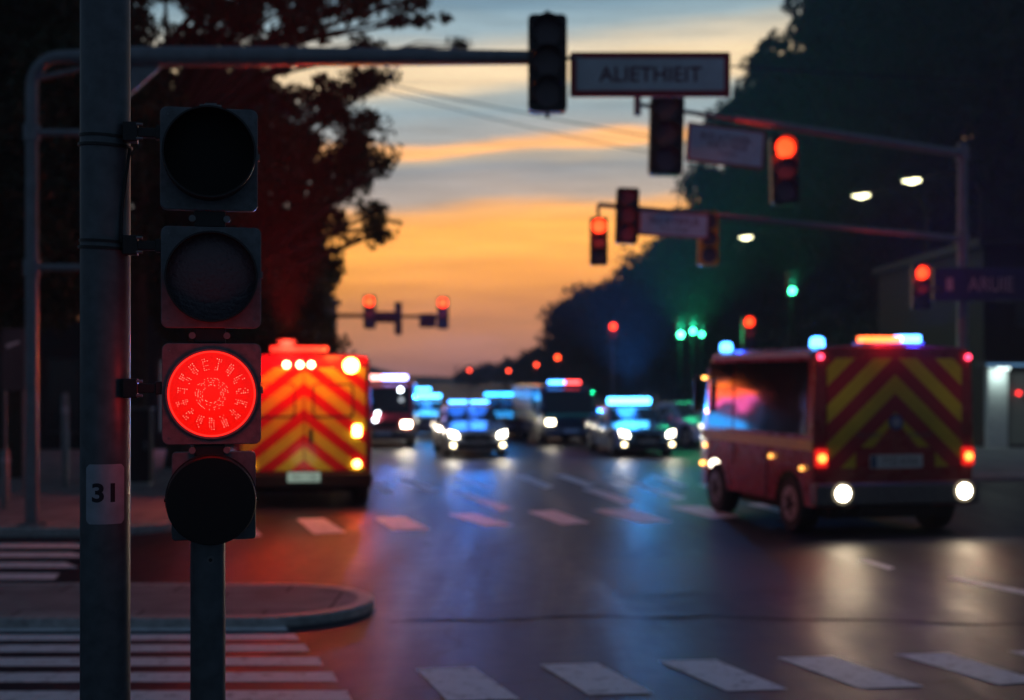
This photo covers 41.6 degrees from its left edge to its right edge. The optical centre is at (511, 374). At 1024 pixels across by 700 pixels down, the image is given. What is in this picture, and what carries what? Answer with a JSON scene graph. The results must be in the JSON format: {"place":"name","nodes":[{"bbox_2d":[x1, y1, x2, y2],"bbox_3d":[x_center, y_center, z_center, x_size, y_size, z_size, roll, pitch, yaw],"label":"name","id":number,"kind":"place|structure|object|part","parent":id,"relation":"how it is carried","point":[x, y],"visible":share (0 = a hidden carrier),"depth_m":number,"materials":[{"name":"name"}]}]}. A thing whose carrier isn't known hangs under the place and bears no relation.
{"place":"outdoors","nodes":[
{"label":"outdoors","id":0,"kind":"place"},
{"bbox_2d":[0,449,235,526],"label":"pavement","id":1,"kind":"structure","parent":0,"point":[59,505],"depth_m":25.26,"materials":[{"name":"grey concrete"}]},
{"bbox_2d":[0,449,9,508],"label":"bollard","id":2,"kind":"object","parent":1,"relation":"on","point":[4,478],"visible":1,"depth_m":22.78,"materials":[{"name":"metal"}]},
{"bbox_2d":[2,328,24,495],"bbox_3d":[-9.268,0.708,25.069,0.420,3.125,0.109,0,0,0],"label":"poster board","id":3,"kind":"object","parent":1,"relation":"on","point":[13,358],"visible":0.81,"depth_m":25.02,"materials":[{"name":"black paint"}]},
{"bbox_2d":[61,393,68,486],"bbox_3d":[-9.063,1.320,27.308,0.148,1.900,0.148,0,0,0],"label":"bollard","id":4,"kind":"object","parent":1,"relation":"on","point":[64,437],"visible":1,"depth_m":27.25,"materials":[{"name":"metal"}]},
{"bbox_2d":[0,0,191,477],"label":"broadleaf tree","id":5,"kind":"object","parent":1,"relation":"on","point":[32,32],"visible":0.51,"depth_m":27.72,"materials":[{"name":"green plant"}]},
{"bbox_2d":[131,407,154,485],"bbox_3d":[-7.601,1.470,27.515,0.540,1.600,0.360,0,0,0],"label":"utility cabinet","id":6,"kind":"object","parent":1,"relation":"on","point":[141,446],"visible":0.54,"depth_m":27.36,"materials":[{"name":"metal"}]},
{"bbox_2d":[0,238,323,448],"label":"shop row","id":7,"kind":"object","parent":1,"relation":"on","point":[59,366],"visible":0.04,"depth_m":41.00,"materials":[{"name":"concrete"}]},
{"bbox_2d":[0,376,0,431],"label":"window","id":8,"kind":"structure","parent":7,"relation":"in","point":[0,376],"depth_m":41.09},
{"bbox_2d":[46,358,79,433],"bbox_3d":[-12.800,0.650,41.095,2.800,2.300,0.110,0,0,0],"label":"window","id":9,"kind":"structure","parent":7,"relation":"in","point":[62,374],"depth_m":41.09,"materials":[{"name":"black glass"}]},
{"bbox_2d":[157,358,161,433],"bbox_3d":[-9.400,0.650,41.095,2.800,2.300,0.110,0,0,0],"label":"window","id":10,"kind":"structure","parent":7,"relation":"in","point":[159,360],"depth_m":41.04,"materials":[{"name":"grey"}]},
{"bbox_2d":[131,44,404,467],"bbox_3d":[-6.320,-3.148,33.292,7.685,11.080,6.675,0,0,0],"label":"broadleaf tree","id":11,"kind":"object","parent":1,"relation":"on","point":[303,273],"visible":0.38,"depth_m":32.13,"materials":[{"name":"green plant"}]},
{"bbox_2d":[16,46,582,526],"bbox_3d":[-3.179,-1.322,20.200,8.474,7.185,0.440,0,0,0],"label":"mast arm pole","id":12,"kind":"object","parent":1,"relation":"on","point":[148,62],"visible":0.79,"depth_m":20.11,"materials":[{"name":"grey metal"}]},
{"bbox_2d":[79,168,79,230],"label":"traffic light","id":13,"kind":"object","parent":12,"relation":"attached to","point":[79,199],"visible":0.04,"depth_m":20.11,"materials":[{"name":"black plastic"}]},
{"bbox_2d":[528,10,566,118],"bbox_3d":[0.530,-4.646,20.071,0.581,1.612,0.523,0,0,0],"label":"traffic light","id":14,"kind":"object","parent":12,"relation":"attached to","point":[547,63],"visible":1,"depth_m":20.05,"materials":[{"name":"black plastic"}]},
{"bbox_2d":[570,52,729,96],"bbox_3d":[2.071,-4.495,20.244,2.399,0.669,0.151,0,0,0],"label":"street sign","id":15,"kind":"object","parent":12,"relation":"attached to","point":[649,74],"visible":1,"depth_m":20.17,"materials":[{"name":"white metal"}]},
{"bbox_2d":[731,65,1023,81],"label":"overhead cable","id":16,"kind":"object","parent":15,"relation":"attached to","point":[875,75],"visible":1,"depth_m":21.58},
{"bbox_2d":[131,0,472,406],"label":"broadleaf tree","id":17,"kind":"object","parent":1,"relation":"on","point":[245,19],"visible":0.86,"depth_m":31.30,"materials":[{"name":"green plant"}]},
{"bbox_2d":[328,302,436,334],"bbox_3d":[-6.049,-0.194,50.000,7.412,4.988,0.280,0,0,0],"label":"mast arm pole","id":18,"kind":"object","parent":1,"relation":"on","point":[399,316],"visible":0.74,"depth_m":49.87,"materials":[{"name":"grey metal"}]},
{"bbox_2d":[363,295,375,328],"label":"traffic light","id":19,"kind":"object","parent":18,"relation":"attached to","point":[369,311],"visible":1,"depth_m":49.62,"materials":[{"name":"black plastic"}]},
{"bbox_2d":[376,311,394,322],"bbox_3d":[-4.705,-2.119,49.907,0.750,0.420,0.147,0,0,0],"label":"direction board","id":20,"kind":"object","parent":18,"relation":"attached to","point":[385,316],"visible":1,"depth_m":49.83,"materials":[{"name":"metal"}]},
{"bbox_2d":[419,313,435,327],"bbox_3d":[-3.116,-1.994,49.907,0.620,0.520,0.147,0,0,0],"label":"direction board","id":21,"kind":"object","parent":18,"relation":"attached to","point":[427,320],"visible":1,"depth_m":49.83,"materials":[{"name":"metal"}]},
{"bbox_2d":[437,297,448,328],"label":"traffic light","id":22,"kind":"object","parent":18,"relation":"attached to","point":[442,312],"visible":1,"depth_m":49.62,"materials":[{"name":"black plastic"}]},
{"bbox_2d":[0,585,357,615],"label":"traffic island","id":23,"kind":"structure","parent":0,"point":[64,600],"depth_m":13.83,"materials":[{"name":"grey concrete"}]},
{"bbox_2d":[324,298,340,353],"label":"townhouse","id":24,"kind":"structure","parent":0,"point":[335,301],"depth_m":72.87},
{"bbox_2d":[0,383,1023,699],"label":"road","id":25,"kind":"structure","parent":0,"point":[524,569],"depth_m":15.47,"materials":[{"name":"grey asphalt"}]},
{"bbox_2d":[0,520,171,536],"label":"kerb","id":26,"kind":"structure","parent":25,"relation":"on","point":[152,527],"depth_m":19.91,"materials":[{"name":"concrete"}]},
{"bbox_2d":[78,0,132,699],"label":"steel pole","id":27,"kind":"object","parent":25,"relation":"on","point":[105,367],"visible":0.91,"depth_m":4.33,"materials":[{"name":"grey metal"}]},
{"bbox_2d":[0,543,350,699],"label":"crosswalk marking","id":28,"kind":"object","parent":25,"relation":"on","point":[185,677],"visible":0.82,"depth_m":11.24,"materials":[{"name":"paint"}]},
{"bbox_2d":[0,583,373,627],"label":"kerb","id":29,"kind":"structure","parent":25,"relation":"on","point":[363,604],"depth_m":12.84,"materials":[{"name":"concrete"}]},
{"bbox_2d":[123,103,262,699],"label":"traffic light","id":30,"kind":"object","parent":25,"relation":"on","point":[208,387],"visible":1,"depth_m":4.37,"materials":[{"name":"black plastic"}]},
{"bbox_2d":[235,339,371,500],"bbox_3d":[-4.087,0.890,26.687,2.442,3.020,5.580,0,0,-8],"label":"ambulance","id":31,"kind":"object","parent":25,"relation":"on","point":[316,432],"visible":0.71,"depth_m":24.29,"materials":[{"name":"red paint"}]},
{"bbox_2d":[239,368,302,470],"bbox_3d":[-4.327,0.810,24.208,1.144,1.860,0.062,0,0,-8],"label":"rear door","id":32,"kind":"structure","parent":31,"relation":"in","point":[280,446],"depth_m":24.21,"materials":[{"name":"red metal"}]},
{"bbox_2d":[305,368,367,470],"bbox_3d":[-3.174,0.810,24.370,1.144,1.860,0.062,0,0,-8],"label":"rear door","id":33,"kind":"structure","parent":31,"relation":"in","point":[335,398],"depth_m":24.35,"materials":[{"name":"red metal"}]},
{"bbox_2d":[370,375,419,445],"bbox_3d":[-4.315,1.210,46.360,2.320,2.381,4.880,0,0,-3],"label":"fire van","id":34,"kind":"object","parent":25,"relation":"on","point":[395,407],"visible":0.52,"depth_m":44.26,"materials":[{"name":"red paint"}]},
{"bbox_2d":[416,388,432,393],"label":"police car","id":35,"kind":"object","parent":25,"relation":"on","point":[423,390],"visible":0.05,"depth_m":71.76,"materials":[{"name":"blue paint"}]},
{"bbox_2d":[417,394,445,431],"bbox_3d":[-3.441,1.595,53.988,2.160,1.611,4.545,0,0,-8],"label":"police car","id":36,"kind":"object","parent":25,"relation":"on","point":[431,405],"visible":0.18,"depth_m":53.02,"materials":[{"name":"silver metal"}]},
{"bbox_2d":[468,368,470,397],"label":"traffic light","id":37,"kind":"object","parent":25,"relation":"on","point":[469,373],"visible":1,"depth_m":134.91,"materials":[{"name":"black plastic"}]},
{"bbox_2d":[432,400,507,455],"bbox_3d":[-1.331,1.597,40.988,2.260,1.606,4.645,0,0,-9],"label":"police car","id":38,"kind":"object","parent":25,"relation":"on","point":[465,426],"visible":1,"depth_m":39.56,"materials":[{"name":"black metal"}]},
{"bbox_2d":[451,355,539,388],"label":"broadleaf tree","id":39,"kind":"object","parent":25,"relation":"on","point":[484,374],"visible":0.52,"depth_m":227.62,"materials":[{"name":"green plant"}]},
{"bbox_2d":[478,393,519,434],"bbox_3d":[-0.454,1.554,51.988,2.210,1.691,4.645,0,0,-6],"label":"police car","id":40,"kind":"object","parent":25,"relation":"on","point":[501,405],"visible":0.25,"depth_m":51.19,"materials":[{"name":"blue paint"}]},
{"bbox_2d":[507,369,510,392],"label":"traffic light","id":41,"kind":"object","parent":25,"relation":"on","point":[508,374],"visible":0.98,"depth_m":124.91,"materials":[{"name":"black plastic"}]},
{"bbox_2d":[256,504,779,535],"bbox_3d":[0.415,2.396,22.406,10.342,0.001,2.390,0,0,-18],"label":"crosswalk marking","id":42,"kind":"object","parent":25,"relation":"on","point":[319,526],"visible":0.8,"depth_m":22.41,"materials":[{"name":"paint"}]},
{"bbox_2d":[495,345,569,384],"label":"broadleaf tree","id":43,"kind":"object","parent":25,"relation":"on","point":[521,367],"visible":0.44,"depth_m":168.22,"materials":[{"name":"green plant"}]},
{"bbox_2d":[534,363,538,383],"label":"traffic light","id":44,"kind":"object","parent":25,"relation":"on","point":[536,368],"visible":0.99,"depth_m":114.91,"materials":[{"name":"black plastic"}]},
{"bbox_2d":[372,474,706,510],"bbox_3d":[0.897,2.396,28.084,7.239,0.001,8.370,0,0,-12],"label":"lane marking","id":45,"kind":"object","parent":25,"relation":"on","point":[383,488],"visible":0.91,"depth_m":28.55,"materials":[{"name":"paint"}]},
{"bbox_2d":[513,381,597,443],"bbox_3d":[1.504,1.310,48.261,2.270,2.181,4.680,0,0,-13],"label":"rescue van","id":46,"kind":"object","parent":25,"relation":"on","point":[561,409],"visible":0.81,"depth_m":46.46,"materials":[{"name":"blue paint"}]},
{"bbox_3d":[0.802,1.100,47.011,0.044,0.601,0.800,0,0,-13],"label":"side window","id":47,"kind":"part","parent":46,"relation":"part of","materials":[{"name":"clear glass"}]},
{"bbox_2d":[554,354,560,380],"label":"traffic light","id":48,"kind":"object","parent":25,"relation":"on","point":[557,362],"visible":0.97,"depth_m":84.91,"materials":[{"name":"black plastic"}]},
{"bbox_2d":[533,280,624,398],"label":"broadleaf tree","id":49,"kind":"object","parent":25,"relation":"on","point":[566,328],"visible":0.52,"depth_m":122.95,"materials":[{"name":"green plant"}]},
{"bbox_2d":[542,350,663,401],"bbox_3d":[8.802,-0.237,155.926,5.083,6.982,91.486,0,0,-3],"label":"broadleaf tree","id":50,"kind":"object","parent":25,"relation":"on","point":[585,376],"visible":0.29,"depth_m":122.90,"materials":[{"name":"green plant"}]},
{"bbox_2d":[609,322,616,397],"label":"traffic light","id":51,"kind":"object","parent":25,"relation":"on","point":[612,334],"visible":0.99,"depth_m":59.91,"materials":[{"name":"black plastic"}]},
{"bbox_2d":[584,398,674,455],"bbox_3d":[3.581,1.560,41.488,2.240,1.681,4.845,0,0,-9],"label":"police car","id":52,"kind":"object","parent":25,"relation":"on","point":[616,426],"visible":1,"depth_m":40.28,"materials":[{"name":"blue paint"}]},
{"bbox_3d":[2.643,1.274,42.162,0.164,0.284,0.700,0,0,-9],"label":"side window","id":53,"kind":"part","parent":52,"relation":"part of","materials":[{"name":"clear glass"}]},
{"bbox_2d":[652,401,704,446],"bbox_3d":[5.985,1.660,45.989,2.160,1.480,4.445,0,0,-24],"label":"parked car","id":54,"kind":"object","parent":25,"relation":"on","point":[685,422],"visible":0.51,"depth_m":45.03,"materials":[{"name":"black metal"}]},
{"bbox_3d":[5.198,1.267,45.816,0.155,0.321,0.800,0,0,-24],"label":"side window","id":55,"kind":"part","parent":54,"relation":"part of","materials":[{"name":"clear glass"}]},
{"bbox_2d":[676,317,684,400],"bbox_3d":[6.250,0.073,50.002,0.304,4.394,0.435,0,0,0],"label":"traffic light","id":56,"kind":"object","parent":25,"relation":"on","point":[680,328],"visible":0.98,"depth_m":49.95,"materials":[{"name":"black plastic"}]},
{"bbox_2d":[689,316,695,401],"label":"traffic light","id":57,"kind":"object","parent":25,"relation":"on","point":[692,326],"visible":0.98,"depth_m":52.10,"materials":[{"name":"black plastic"}]},
{"bbox_2d":[698,322,703,402],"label":"traffic light","id":58,"kind":"object","parent":25,"relation":"on","point":[700,330],"visible":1,"depth_m":54.10,"materials":[{"name":"black plastic"}]},
{"bbox_2d":[390,616,1023,624],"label":"road seam","id":59,"kind":"object","parent":25,"relation":"on","point":[721,616],"visible":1,"depth_m":13.18,"materials":[{"name":"black asphalt"}]},
{"bbox_2d":[417,651,1023,699],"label":"crosswalk marking","id":60,"kind":"object","parent":25,"relation":"on","point":[464,683],"visible":1,"depth_m":10.72,"materials":[{"name":"paint"}]},
{"bbox_2d":[575,552,916,595],"bbox_3d":[2.650,2.397,16.400,3.566,0.001,2.941,0,0,-12],"label":"road patch","id":61,"kind":"object","parent":25,"relation":"on","point":[717,573],"visible":1,"depth_m":16.14,"materials":[{"name":"grey asphalt"}]},
{"bbox_2d":[742,316,754,349],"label":"traffic light","id":62,"kind":"object","parent":25,"relation":"on","point":[748,332],"visible":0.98,"depth_m":44.88,"materials":[{"name":"black plastic"}]},
{"bbox_2d":[677,302,843,402],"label":"hedge","id":63,"kind":"object","parent":25,"relation":"on","point":[717,331],"visible":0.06,"depth_m":86.99,"materials":[{"name":"green plant"}]},
{"bbox_2d":[647,308,878,402],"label":"hedge","id":64,"kind":"object","parent":25,"relation":"on","point":[775,339],"visible":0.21,"depth_m":73.29,"materials":[{"name":"green plant"}]},
{"bbox_2d":[594,402,1023,480],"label":"kerb","id":65,"kind":"structure","parent":25,"relation":"on","point":[1005,477],"depth_m":30.47,"materials":[{"name":"concrete"}]},
{"bbox_2d":[694,335,978,530],"bbox_3d":[5.168,0.905,22.261,3.040,2.990,4.921,0,0,-13],"label":"fire truck","id":66,"kind":"object","parent":25,"relation":"on","point":[803,439],"visible":1,"depth_m":20.16,"materials":[{"name":"red paint"}]},
{"bbox_3d":[3.605,0.350,23.216,0.047,1.100,1.080,0,0,-13],"label":"side window","id":67,"kind":"part","parent":66,"relation":"part of","materials":[{"name":"black glass"}]},
{"bbox_3d":[4.063,0.350,21.294,0.047,1.100,2.730,0,0,-13],"label":"side window","id":68,"kind":"part","parent":66,"relation":"part of","materials":[{"name":"black glass"}]},
{"bbox_2d":[857,559,1023,593],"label":"lane marking","id":69,"kind":"object","parent":25,"relation":"on","point":[1015,590],"visible":1,"depth_m":15.52,"materials":[{"name":"paint"}]},
{"bbox_2d":[370,366,668,382],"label":"hills","id":70,"kind":"structure","parent":0,"point":[416,379],"depth_m":369.69,"materials":[{"name":"green plant"}]},
{"bbox_2d":[131,0,973,377],"label":"sky","id":71,"kind":"structure","parent":0,"point":[495,215],"materials":[{"name":"orange"}]},
{"bbox_2d":[382,90,824,174],"bbox_3d":[5.670,-9.705,56.000,0.036,1.359,35.128,0,0,37],"label":"overhead cable","id":72,"kind":"object","parent":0,"point":[532,127],"visible":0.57,"depth_m":48.73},
{"bbox_2d":[386,84,892,172],"bbox_3d":[7.420,-9.883,56.000,0.044,1.272,37.345,0,0,41],"label":"overhead cable","id":73,"kind":"object","parent":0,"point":[582,124],"visible":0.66,"depth_m":49.12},
{"bbox_2d":[594,391,1023,473],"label":"pavement","id":74,"kind":"structure","parent":0,"point":[1009,460],"depth_m":36.38,"materials":[{"name":"grey concrete"}]},
{"bbox_2d":[575,236,710,398],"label":"broadleaf tree","id":75,"kind":"object","parent":74,"relation":"on","point":[643,315],"visible":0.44,"depth_m":102.23,"materials":[{"name":"green plant"}]},
{"bbox_2d":[647,163,820,335],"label":"broadleaf tree","id":76,"kind":"object","parent":74,"relation":"on","point":[739,276],"visible":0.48,"depth_m":86.09,"materials":[{"name":"green plant"}]},
{"bbox_2d":[738,230,799,347],"bbox_3d":[12.277,-2.325,64.243,3.167,9.190,0.342,0,0,-11],"label":"street lamp","id":77,"kind":"object","parent":74,"relation":"on","point":[745,235],"visible":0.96,"depth_m":64.52,"materials":[{"name":"grey metal"}]},
{"bbox_2d":[598,97,974,467],"bbox_3d":[6.553,-1.701,29.692,11.697,7.942,0.556,0,0,-36],"label":"mast arm pole","id":78,"kind":"object","parent":74,"relation":"on","point":[960,152],"visible":0.7,"depth_m":31.16,"materials":[{"name":"grey metal"}]},
{"bbox_2d":[590,204,607,265],"bbox_3d":[1.686,-2.720,26.181,0.344,1.201,0.491,0,0,0],"label":"traffic light","id":79,"kind":"object","parent":78,"relation":"attached to","point":[598,240],"visible":1,"depth_m":26.08,"materials":[{"name":"black plastic"}]},
{"bbox_2d":[614,187,639,244],"bbox_3d":[2.270,-3.126,26.505,0.482,1.108,0.395,0,0,0],"label":"traffic light","id":80,"kind":"object","parent":78,"relation":"attached to","point":[626,215],"visible":1,"depth_m":26.48,"materials":[{"name":"black plastic"}]},
{"bbox_2d":[648,97,684,176],"bbox_3d":[3.111,-4.811,27.061,0.717,1.610,0.576,0,0,0],"label":"traffic light","id":81,"kind":"object","parent":78,"relation":"attached to","point":[666,137],"visible":0.94,"depth_m":27.04,"materials":[{"name":"black plastic"}]},
{"bbox_2d":[638,210,708,238],"bbox_3d":[3.257,-3.029,27.266,1.497,0.510,0.151,2,0,-13],"label":"street sign","id":82,"kind":"object","parent":78,"relation":"attached to","point":[673,224],"visible":0.98,"depth_m":27.20,"materials":[{"name":"white metal"}]},
{"bbox_2d":[697,211,718,265],"bbox_3d":[4.125,-2.851,28.229,0.425,1.133,0.408,0,0,0],"label":"traffic light","id":83,"kind":"object","parent":78,"relation":"attached to","point":[708,252],"visible":0.78,"depth_m":28.21,"materials":[{"name":"black metal"}]},
{"bbox_2d":[685,122,765,169],"bbox_3d":[4.446,-4.755,28.117,1.737,0.807,0.151,4,-1,-14],"label":"street sign","id":84,"kind":"object","parent":78,"relation":"attached to","point":[723,146],"visible":1,"depth_m":28.04,"materials":[{"name":"white metal"}]},
{"bbox_2d":[769,130,799,205],"bbox_3d":[5.892,-4.532,29.104,0.618,1.743,0.643,0,0,0],"label":"traffic light","id":85,"kind":"object","parent":78,"relation":"hanging from","point":[784,169],"visible":1,"depth_m":29.03,"materials":[{"name":"black plastic"}]},
{"bbox_2d":[910,264,938,309],"bbox_3d":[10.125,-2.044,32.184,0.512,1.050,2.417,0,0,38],"label":"traffic light","id":86,"kind":"object","parent":78,"relation":"attached to","point":[921,288],"visible":1,"depth_m":31.38,"materials":[{"name":"black plastic"}]},
{"bbox_2d":[933,267,1023,300],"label":"street sign","id":87,"kind":"object","parent":78,"relation":"attached to","point":[979,283],"visible":1,"depth_m":32.17,"materials":[{"name":"blue metal"}]},
{"bbox_2d":[787,271,796,347],"bbox_3d":[9.752,-0.665,46.996,0.323,5.870,0.449,0,0,0],"label":"traffic light","id":88,"kind":"object","parent":74,"relation":"on","point":[791,283],"visible":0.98,"depth_m":46.92,"materials":[{"name":"black plastic"}]},
{"bbox_2d":[700,0,1023,336],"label":"broadleaf tree","id":89,"kind":"object","parent":74,"relation":"on","point":[853,36],"visible":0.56,"depth_m":70.90,"materials":[{"name":"green plant"}]},
{"bbox_2d":[850,186,929,252],"bbox_3d":[13.867,-2.322,49.243,3.167,9.183,0.342,0,0,-11],"label":"street lamp","id":90,"kind":"object","parent":74,"relation":"on","point":[860,192],"visible":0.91,"depth_m":49.29,"materials":[{"name":"grey metal"}]},
{"bbox_2d":[900,170,984,236],"bbox_3d":[14.665,-2.344,45.743,3.167,9.227,0.342,0,0,-11],"label":"street lamp","id":91,"kind":"object","parent":74,"relation":"on","point":[910,177],"visible":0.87,"depth_m":45.80,"materials":[{"name":"grey metal"}]},
{"bbox_2d":[872,237,1023,447],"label":"corner shop","id":92,"kind":"structure","parent":74,"relation":"on","point":[996,339],"depth_m":42.11,"materials":[{"name":"concrete"}]},
{"bbox_2d":[1008,371,1023,445],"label":"shop window","id":93,"kind":"structure","parent":92,"relation":"in","point":[1015,378],"depth_m":42.11,"materials":[{"name":"grey glass"}]},
{"bbox_2d":[1016,301,1023,325],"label":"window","id":94,"kind":"structure","parent":92,"relation":"in","point":[1019,304],"depth_m":42.09,"materials":[{"name":"black glass"}]},
{"bbox_2d":[876,0,1023,255],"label":"broadleaf tree","id":95,"kind":"object","parent":74,"relation":"on","point":[991,48],"visible":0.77,"depth_m":67.25,"materials":[{"name":"green plant"}]}
]}

